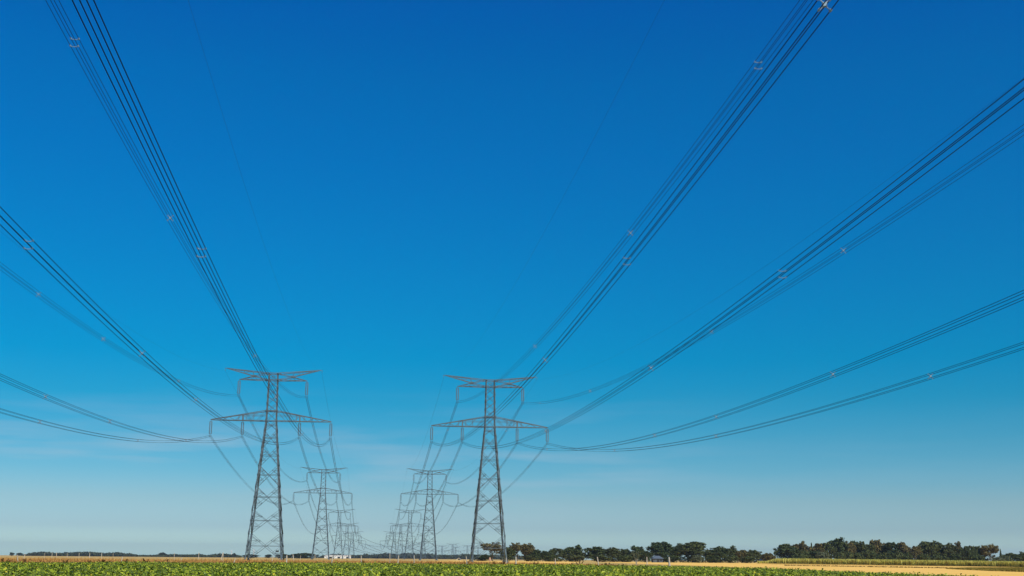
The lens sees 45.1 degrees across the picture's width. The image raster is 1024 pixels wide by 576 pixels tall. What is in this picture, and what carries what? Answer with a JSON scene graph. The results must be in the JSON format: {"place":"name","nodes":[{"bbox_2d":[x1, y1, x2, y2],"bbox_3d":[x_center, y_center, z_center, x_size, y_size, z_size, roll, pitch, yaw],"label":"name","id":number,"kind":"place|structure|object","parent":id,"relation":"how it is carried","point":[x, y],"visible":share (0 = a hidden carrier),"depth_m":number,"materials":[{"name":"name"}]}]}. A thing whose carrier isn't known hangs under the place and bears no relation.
{"place":"outdoors","nodes":[
{"label":"outdoors","id":0,"kind":"place"},
{"bbox_2d":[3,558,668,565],"bbox_3d":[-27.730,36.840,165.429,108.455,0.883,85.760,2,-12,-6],"label":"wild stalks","id":1,"kind":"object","parent":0,"point":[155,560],"visible":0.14,"depth_m":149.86,"materials":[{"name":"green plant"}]},
{"bbox_2d":[0,555,756,567],"bbox_3d":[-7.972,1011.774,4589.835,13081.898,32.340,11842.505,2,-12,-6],"label":"ground","id":2,"kind":"structure","parent":0,"point":[263,558],"depth_m":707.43,"materials":[{"name":"beige plant"}]},
{"bbox_2d":[22,551,136,556],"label":"woodland","id":3,"kind":"object","parent":2,"relation":"on","point":[108,554],"visible":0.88,"depth_m":1901.28,"materials":[{"name":"green plant"}]},
{"bbox_2d":[133,553,240,557],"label":"horizon wood","id":4,"kind":"object","parent":2,"relation":"on","point":[201,555],"visible":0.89,"depth_m":1798.32,"materials":[{"name":"green plant"}]},
{"bbox_2d":[209,368,331,560],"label":"pylon","id":5,"kind":"object","parent":2,"relation":"on","point":[279,507],"visible":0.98,"depth_m":311.48,"materials":[{"name":"metal"}]},
{"bbox_2d":[0,408,209,442],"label":"conductor bundle","id":6,"kind":"object","parent":5,"relation":"attached to","point":[39,422],"visible":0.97,"depth_m":162.15,"materials":[{"name":"black metal"}]},
{"bbox_2d":[0,262,231,395],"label":"conductor bundle","id":7,"kind":"object","parent":5,"relation":"attached to","point":[85,324],"visible":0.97,"depth_m":132.00,"materials":[{"name":"black metal"}]},
{"bbox_2d":[0,374,241,442],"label":"conductor bundle","id":8,"kind":"object","parent":5,"relation":"attached to","point":[96,414],"visible":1,"depth_m":135.00,"materials":[{"name":"black metal"}]},
{"bbox_2d":[0,207,295,444],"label":"conductor bundle","id":9,"kind":"object","parent":5,"relation":"attached to","point":[110,318],"visible":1,"depth_m":70.89,"materials":[{"name":"black metal"}]},
{"bbox_2d":[46,0,306,397],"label":"conductor bundle","id":10,"kind":"object","parent":5,"relation":"attached to","point":[137,156],"visible":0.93,"depth_m":71.06,"materials":[{"name":"black metal"}]},
{"bbox_2d":[72,0,329,446],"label":"conductor bundle","id":11,"kind":"object","parent":5,"relation":"attached to","point":[197,256],"visible":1,"depth_m":43.28,"materials":[{"name":"black metal"}]},
{"bbox_2d":[188,1,318,370],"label":"earth wire","id":12,"kind":"object","parent":5,"relation":"attached to","point":[237,162],"visible":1,"depth_m":91.86,"materials":[{"name":"black metal"}]},
{"bbox_2d":[292,553,318,558],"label":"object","id":13,"kind":"object","parent":2,"relation":"on","point":[307,555],"visible":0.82,"depth_m":1118.46,"materials":[{"name":"white"}]},
{"bbox_2d":[293,467,352,559],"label":"pylon","id":14,"kind":"object","parent":2,"relation":"on","point":[325,521],"visible":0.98,"depth_m":640.04,"materials":[{"name":"metal"}]},
{"bbox_2d":[324,555,350,557],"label":"farm building","id":15,"kind":"structure","parent":2,"relation":"on","point":[337,556],"depth_m":1709.49,"materials":[{"name":"white"}]},
{"bbox_2d":[319,509,358,558],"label":"pylon","id":16,"kind":"object","parent":2,"relation":"on","point":[338,531],"visible":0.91,"depth_m":973.88,"materials":[{"name":"metal"}]},
{"bbox_2d":[332,523,361,558],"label":"pylon","id":17,"kind":"object","parent":2,"relation":"on","point":[345,536],"visible":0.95,"depth_m":1278.16,"materials":[{"name":"metal"}]},
{"bbox_2d":[383,531,403,557],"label":"pylon","id":18,"kind":"object","parent":2,"relation":"on","point":[393,541],"visible":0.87,"depth_m":1624.18,"materials":[{"name":"metal"}]},
{"bbox_2d":[389,523,410,558],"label":"pylon","id":19,"kind":"object","parent":2,"relation":"on","point":[399,536],"visible":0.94,"depth_m":1279.04,"materials":[{"name":"metal"}]},
{"bbox_2d":[390,509,428,559],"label":"pylon","id":20,"kind":"object","parent":2,"relation":"on","point":[410,528],"visible":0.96,"depth_m":968.54,"materials":[{"name":"metal"}]},
{"bbox_2d":[317,552,522,559],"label":"woodland","id":21,"kind":"object","parent":2,"relation":"on","point":[401,556],"visible":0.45,"depth_m":2195.53,"materials":[{"name":"green plant"}]},
{"bbox_2d":[400,468,458,559],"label":"pylon","id":22,"kind":"object","parent":2,"relation":"on","point":[433,522],"visible":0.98,"depth_m":644.99,"materials":[{"name":"metal"}]},
{"bbox_2d":[430,375,548,561],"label":"pylon","id":23,"kind":"object","parent":2,"relation":"on","point":[502,523],"visible":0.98,"depth_m":318.15,"materials":[{"name":"metal"}]},
{"bbox_2d":[413,401,457,483],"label":"conductor bundle","id":24,"kind":"object","parent":23,"relation":"attached to","point":[442,441],"visible":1,"depth_m":375.94,"materials":[{"name":"black metal"}]},
{"bbox_2d":[446,404,521,483],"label":"conductor bundle","id":25,"kind":"object","parent":23,"relation":"attached to","point":[492,451],"visible":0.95,"depth_m":393.20,"materials":[{"name":"black metal"}]},
{"bbox_2d":[458,445,545,506],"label":"conductor bundle","id":26,"kind":"object","parent":23,"relation":"attached to","point":[514,480],"visible":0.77,"depth_m":388.41,"materials":[{"name":"black metal"}]},
{"bbox_2d":[447,27,650,375],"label":"earth wire","id":27,"kind":"object","parent":23,"relation":"attached to","point":[582,160],"visible":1,"depth_m":96.14,"materials":[{"name":"black metal"}]},
{"bbox_2d":[432,0,838,445],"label":"conductor bundle","id":28,"kind":"object","parent":23,"relation":"attached to","point":[824,5],"visible":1,"depth_m":50.71,"materials":[{"name":"black metal"}]},
{"bbox_2d":[458,0,812,402],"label":"conductor bundle","id":29,"kind":"object","parent":23,"relation":"attached to","point":[676,167],"visible":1,"depth_m":79.80,"materials":[{"name":"black metal"}]},
{"bbox_2d":[463,79,1023,448],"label":"conductor bundle","id":30,"kind":"object","parent":23,"relation":"attached to","point":[824,241],"visible":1,"depth_m":56.48,"materials":[{"name":"black metal"}]},
{"bbox_2d":[518,290,1023,450],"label":"conductor bundle","id":31,"kind":"object","parent":23,"relation":"attached to","point":[830,371],"visible":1,"depth_m":93.49,"materials":[{"name":"black metal"}]},
{"bbox_2d":[524,124,1023,403],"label":"conductor bundle","id":32,"kind":"object","parent":23,"relation":"attached to","point":[834,252],"visible":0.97,"depth_m":98.19,"materials":[{"name":"black metal"}]},
{"bbox_2d":[550,342,1023,451],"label":"conductor bundle","id":33,"kind":"object","parent":23,"relation":"attached to","point":[830,404],"visible":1,"depth_m":113.17,"materials":[{"name":"black metal"}]},
{"bbox_2d":[595,80,1020,364],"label":"earth wire","id":34,"kind":"object","parent":23,"relation":"attached to","point":[857,201],"visible":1,"depth_m":102.15,"materials":[{"name":"black metal"}]},
{"bbox_2d":[520,543,534,556],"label":"tree","id":35,"kind":"object","parent":2,"relation":"on","point":[527,549],"visible":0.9,"depth_m":551.09,"materials":[{"name":"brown plant"}]},
{"bbox_2d":[631,551,639,564],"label":"sapling","id":36,"kind":"object","parent":2,"relation":"on","point":[635,554],"visible":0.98,"depth_m":210.05,"materials":[{"name":"green plant"}]},
{"bbox_2d":[0,561,977,575],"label":"sugar beet leaves","id":37,"kind":"object","parent":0,"point":[126,568],"visible":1,"depth_m":87.80,"materials":[{"name":"green plant"}]},
{"bbox_2d":[417,560,576,563],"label":"stubble strip","id":38,"kind":"object","parent":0,"point":[557,562],"visible":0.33,"depth_m":410.51,"materials":[{"name":"beige plant"}]},
{"bbox_2d":[473,554,495,560],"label":"tree","id":39,"kind":"object","parent":38,"relation":"on","point":[481,557],"visible":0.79,"depth_m":560.47,"materials":[{"name":"green plant"}]},
{"bbox_2d":[480,542,501,560],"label":"tree","id":40,"kind":"object","parent":38,"relation":"on","point":[484,546],"visible":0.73,"depth_m":546.10,"materials":[{"name":"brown plant"}]},
{"bbox_2d":[498,547,515,560],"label":"tree","id":41,"kind":"object","parent":38,"relation":"on","point":[510,552],"visible":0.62,"depth_m":555.37,"materials":[{"name":"green plant"}]},
{"bbox_2d":[509,542,522,560],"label":"tree","id":42,"kind":"object","parent":38,"relation":"on","point":[516,547],"visible":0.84,"depth_m":561.05,"materials":[{"name":"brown plant"}]},
{"bbox_2d":[522,555,537,560],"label":"bush","id":43,"kind":"object","parent":38,"relation":"on","point":[528,558],"visible":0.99,"depth_m":541.75,"materials":[{"name":"green plant"}]},
{"bbox_2d":[529,549,541,560],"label":"tree","id":44,"kind":"object","parent":38,"relation":"on","point":[535,553],"visible":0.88,"depth_m":546.48,"materials":[{"name":"green plant"}]},
{"bbox_2d":[538,551,552,560],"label":"tree","id":45,"kind":"object","parent":38,"relation":"on","point":[543,554],"visible":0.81,"depth_m":560.14,"materials":[{"name":"green plant"}]},
{"bbox_2d":[543,555,557,561],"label":"bush","id":46,"kind":"object","parent":38,"relation":"on","point":[550,558],"visible":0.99,"depth_m":541.44,"materials":[{"name":"green plant"}]},
{"bbox_2d":[548,548,567,561],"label":"tree","id":47,"kind":"object","parent":38,"relation":"on","point":[558,552],"visible":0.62,"depth_m":570.35,"materials":[{"name":"green plant"}]},
{"bbox_2d":[561,547,577,561],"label":"tree","id":48,"kind":"object","parent":38,"relation":"on","point":[568,550],"visible":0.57,"depth_m":575.33,"materials":[{"name":"green plant"}]},
{"bbox_2d":[564,555,584,561],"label":"bush","id":49,"kind":"object","parent":38,"relation":"on","point":[577,558],"visible":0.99,"depth_m":541.72,"materials":[{"name":"green plant"}]},
{"bbox_2d":[573,544,592,561],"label":"tree","id":50,"kind":"object","parent":38,"relation":"on","point":[580,553],"visible":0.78,"depth_m":566.14,"materials":[{"name":"green plant"}]},
{"bbox_2d":[0,0,1023,560],"label":"sky","id":51,"kind":"structure","parent":0,"point":[403,164],"materials":[{"name":"blue"}]},
{"bbox_2d":[580,561,1023,575],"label":"stubble field","id":52,"kind":"structure","parent":0,"point":[922,571],"depth_m":191.88,"materials":[{"name":"beige plant"}]},
{"bbox_2d":[587,546,606,560],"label":"tree","id":53,"kind":"object","parent":52,"relation":"on","point":[598,550],"visible":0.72,"depth_m":573.86,"materials":[{"name":"green plant"}]},
{"bbox_2d":[591,555,612,561],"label":"bush","id":54,"kind":"object","parent":52,"relation":"on","point":[604,558],"visible":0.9,"depth_m":541.27,"materials":[{"name":"green plant"}]},
{"bbox_2d":[601,547,621,561],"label":"tree","id":55,"kind":"object","parent":52,"relation":"on","point":[613,552],"visible":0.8,"depth_m":573.05,"materials":[{"name":"green plant"}]},
{"bbox_2d":[615,555,632,561],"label":"bush","id":56,"kind":"object","parent":52,"relation":"on","point":[622,558],"visible":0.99,"depth_m":542.07,"materials":[{"name":"green plant"}]},
{"bbox_2d":[621,549,630,561],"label":"tree","id":57,"kind":"object","parent":52,"relation":"on","point":[625,552],"visible":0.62,"depth_m":565.69,"materials":[{"name":"green plant"}]},
{"bbox_2d":[629,545,644,561],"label":"tree","id":58,"kind":"object","parent":52,"relation":"on","point":[636,549],"visible":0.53,"depth_m":561.28,"materials":[{"name":"green plant"}]},
{"bbox_2d":[639,550,653,561],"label":"tree","id":59,"kind":"object","parent":52,"relation":"on","point":[645,554],"visible":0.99,"depth_m":550.62,"materials":[{"name":"green plant"}]},
{"bbox_2d":[650,556,663,561],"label":"house","id":60,"kind":"structure","parent":52,"relation":"on","point":[656,559],"depth_m":539.18,"materials":[{"name":"grey stone"}]},
{"bbox_2d":[645,541,682,561],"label":"tree","id":61,"kind":"object","parent":52,"relation":"on","point":[662,549],"visible":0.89,"depth_m":574.09,"materials":[{"name":"green plant"}]},
{"bbox_2d":[663,555,679,562],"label":"bush","id":62,"kind":"object","parent":52,"relation":"on","point":[673,558],"visible":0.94,"depth_m":541.93,"materials":[{"name":"green plant"}]},
{"bbox_2d":[670,541,714,562],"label":"tree","id":63,"kind":"object","parent":52,"relation":"on","point":[690,550],"visible":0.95,"depth_m":571.43,"materials":[{"name":"green plant"}]},
{"bbox_2d":[692,555,703,562],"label":"bush","id":64,"kind":"object","parent":52,"relation":"on","point":[697,558],"visible":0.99,"depth_m":531.61,"materials":[{"name":"green plant"}]},
{"bbox_2d":[703,555,721,562],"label":"bush","id":65,"kind":"object","parent":52,"relation":"on","point":[712,559],"visible":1,"depth_m":541.15,"materials":[{"name":"green plant"}]},
{"bbox_2d":[704,546,735,562],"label":"tree","id":66,"kind":"object","parent":52,"relation":"on","point":[721,551],"visible":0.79,"depth_m":573.86,"materials":[{"name":"green plant"}]},
{"bbox_2d":[722,555,737,562],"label":"bush","id":67,"kind":"object","parent":52,"relation":"on","point":[729,558],"visible":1,"depth_m":542.21,"materials":[{"name":"green plant"}]},
{"bbox_2d":[734,550,748,562],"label":"tree","id":68,"kind":"object","parent":52,"relation":"on","point":[739,554],"visible":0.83,"depth_m":575.73,"materials":[{"name":"green plant"}]},
{"bbox_2d":[738,555,754,562],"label":"bush","id":69,"kind":"object","parent":52,"relation":"on","point":[749,559],"visible":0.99,"depth_m":542.32,"materials":[{"name":"green plant"}]},
{"bbox_2d":[746,549,761,562],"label":"tree","id":70,"kind":"object","parent":52,"relation":"on","point":[755,554],"visible":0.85,"depth_m":575.41,"materials":[{"name":"green plant"}]},
{"bbox_2d":[759,553,775,560],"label":"tree","id":71,"kind":"object","parent":52,"relation":"on","point":[767,556],"visible":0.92,"depth_m":545.85,"materials":[{"name":"green plant"}]},
{"bbox_2d":[773,543,800,557],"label":"tree","id":72,"kind":"object","parent":52,"relation":"on","point":[783,550],"visible":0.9,"depth_m":585.80,"materials":[{"name":"green plant"}]},
{"bbox_2d":[795,550,810,558],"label":"bush","id":73,"kind":"object","parent":52,"relation":"on","point":[804,554],"visible":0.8,"depth_m":570.18,"materials":[{"name":"green plant"}]},
{"bbox_2d":[798,541,810,551],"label":"tree","id":74,"kind":"object","parent":52,"relation":"on","point":[803,546],"visible":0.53,"depth_m":595.73,"materials":[{"name":"green plant"}]},
{"bbox_2d":[808,550,819,558],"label":"tree","id":75,"kind":"object","parent":52,"relation":"on","point":[813,553],"visible":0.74,"depth_m":575.12,"materials":[{"name":"green plant"}]},
{"bbox_2d":[811,543,825,552],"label":"tree","id":76,"kind":"object","parent":52,"relation":"on","point":[817,546],"visible":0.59,"depth_m":596.06,"materials":[{"name":"green plant"}]},
{"bbox_2d":[815,552,828,558],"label":"bush","id":77,"kind":"object","parent":52,"relation":"on","point":[821,555],"visible":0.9,"depth_m":570.77,"materials":[{"name":"green plant"}]},
{"bbox_2d":[821,542,837,558],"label":"tree","id":78,"kind":"object","parent":52,"relation":"on","point":[827,546],"visible":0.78,"depth_m":595.11,"materials":[{"name":"green plant"}]},
{"bbox_2d":[828,537,849,558],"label":"tree","id":79,"kind":"object","parent":52,"relation":"on","point":[839,544],"visible":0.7,"depth_m":599.48,"materials":[{"name":"green plant"}]},
{"bbox_2d":[833,551,845,558],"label":"bush","id":80,"kind":"object","parent":52,"relation":"on","point":[840,555],"visible":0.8,"depth_m":573.66,"materials":[{"name":"green plant"}]},
{"bbox_2d":[843,541,857,558],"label":"tree","id":81,"kind":"object","parent":52,"relation":"on","point":[852,548],"visible":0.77,"depth_m":600.50,"materials":[{"name":"green plant"}]},
{"bbox_2d":[852,552,863,558],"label":"bush","id":82,"kind":"object","parent":52,"relation":"on","point":[857,555],"visible":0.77,"depth_m":575.61,"materials":[{"name":"green plant"}]},
{"bbox_2d":[856,541,870,553],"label":"tree","id":83,"kind":"object","parent":52,"relation":"on","point":[862,547],"visible":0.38,"depth_m":600.63,"materials":[{"name":"green plant"}]},
{"bbox_2d":[861,551,870,558],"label":"bush","id":84,"kind":"object","parent":52,"relation":"on","point":[865,555],"visible":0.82,"depth_m":576.65,"materials":[{"name":"green plant"}]},
{"bbox_2d":[865,544,875,553],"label":"tree","id":85,"kind":"object","parent":52,"relation":"on","point":[872,548],"visible":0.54,"depth_m":600.87,"materials":[{"name":"green plant"}]},
{"bbox_2d":[784,565,960,567],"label":"stubble weeds","id":86,"kind":"object","parent":52,"relation":"on","point":[869,566],"visible":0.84,"depth_m":226.62,"materials":[{"name":"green plant"}]},
{"bbox_2d":[869,539,885,554],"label":"tree","id":87,"kind":"object","parent":52,"relation":"on","point":[877,543],"visible":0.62,"depth_m":605.30,"materials":[{"name":"green plant"}]},
{"bbox_2d":[886,551,893,559],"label":"bush","id":88,"kind":"object","parent":52,"relation":"on","point":[890,555],"visible":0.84,"depth_m":579.16,"materials":[{"name":"green plant"}]},
{"bbox_2d":[757,558,1023,566],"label":"maize crop","id":89,"kind":"object","parent":52,"relation":"on","point":[898,562],"visible":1,"depth_m":341.51,"materials":[{"name":"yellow plant"}]},
{"bbox_2d":[885,542,900,554],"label":"tree","id":90,"kind":"object","parent":52,"relation":"on","point":[892,547],"visible":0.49,"depth_m":596.16,"materials":[{"name":"green plant"}]},
{"bbox_2d":[893,552,904,559],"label":"bush","id":91,"kind":"object","parent":52,"relation":"on","point":[898,555],"visible":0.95,"depth_m":580.55,"materials":[{"name":"green plant"}]},
{"bbox_2d":[895,542,910,553],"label":"tree","id":92,"kind":"object","parent":52,"relation":"on","point":[902,546],"visible":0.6,"depth_m":595.22,"materials":[{"name":"green plant"}]},
{"bbox_2d":[903,552,912,559],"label":"bush","id":93,"kind":"object","parent":52,"relation":"on","point":[908,556],"visible":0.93,"depth_m":581.53,"materials":[{"name":"green plant"}]},
{"bbox_2d":[904,546,923,559],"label":"tree","id":94,"kind":"object","parent":52,"relation":"on","point":[915,550],"visible":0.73,"depth_m":584.40,"materials":[{"name":"green plant"}]},
{"bbox_2d":[917,553,930,559],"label":"bush","id":95,"kind":"object","parent":52,"relation":"on","point":[921,556],"visible":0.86,"depth_m":542.09,"materials":[{"name":"green plant"}]},
{"bbox_2d":[916,540,940,559],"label":"tree","id":96,"kind":"object","parent":52,"relation":"on","point":[930,548],"visible":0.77,"depth_m":594.67,"materials":[{"name":"green plant"}]},
{"bbox_2d":[931,553,947,559],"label":"bush","id":97,"kind":"object","parent":52,"relation":"on","point":[938,557],"visible":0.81,"depth_m":542.20,"materials":[{"name":"green plant"}]},
{"bbox_2d":[941,542,956,556],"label":"tree","id":98,"kind":"object","parent":52,"relation":"on","point":[948,549],"visible":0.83,"depth_m":595.02,"materials":[{"name":"green plant"}]},
{"bbox_2d":[948,554,962,559],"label":"bush","id":99,"kind":"object","parent":52,"relation":"on","point":[954,557],"visible":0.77,"depth_m":541.67,"materials":[{"name":"green plant"}]},
{"bbox_2d":[957,546,975,559],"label":"tree","id":100,"kind":"object","parent":52,"relation":"on","point":[964,552],"visible":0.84,"depth_m":585.49,"materials":[{"name":"green plant"}]},
{"bbox_2d":[966,554,985,560],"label":"bush","id":101,"kind":"object","parent":52,"relation":"on","point":[975,557],"visible":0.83,"depth_m":542.20,"materials":[{"name":"green plant"}]},
{"bbox_2d":[971,546,988,560],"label":"tree","id":102,"kind":"object","parent":52,"relation":"on","point":[977,548],"visible":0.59,"depth_m":590.63,"materials":[{"name":"green plant"}]},
{"bbox_2d":[946,567,1023,571],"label":"weedy strip","id":103,"kind":"object","parent":52,"relation":"on","point":[1014,569],"visible":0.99,"depth_m":175.36,"materials":[{"name":"beige plant"}]},
{"bbox_2d":[979,544,998,559],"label":"tree","id":104,"kind":"object","parent":52,"relation":"on","point":[989,550],"visible":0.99,"depth_m":585.97,"materials":[{"name":"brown plant"}]},
{"bbox_2d":[992,556,1012,560],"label":"bush","id":105,"kind":"object","parent":52,"relation":"on","point":[1000,558],"visible":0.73,"depth_m":570.59,"materials":[{"name":"green plant"}]},
{"bbox_2d":[1000,553,1023,560],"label":"tree","id":106,"kind":"object","parent":52,"relation":"on","point":[1016,557],"visible":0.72,"depth_m":583.41,"materials":[{"name":"green plant"}]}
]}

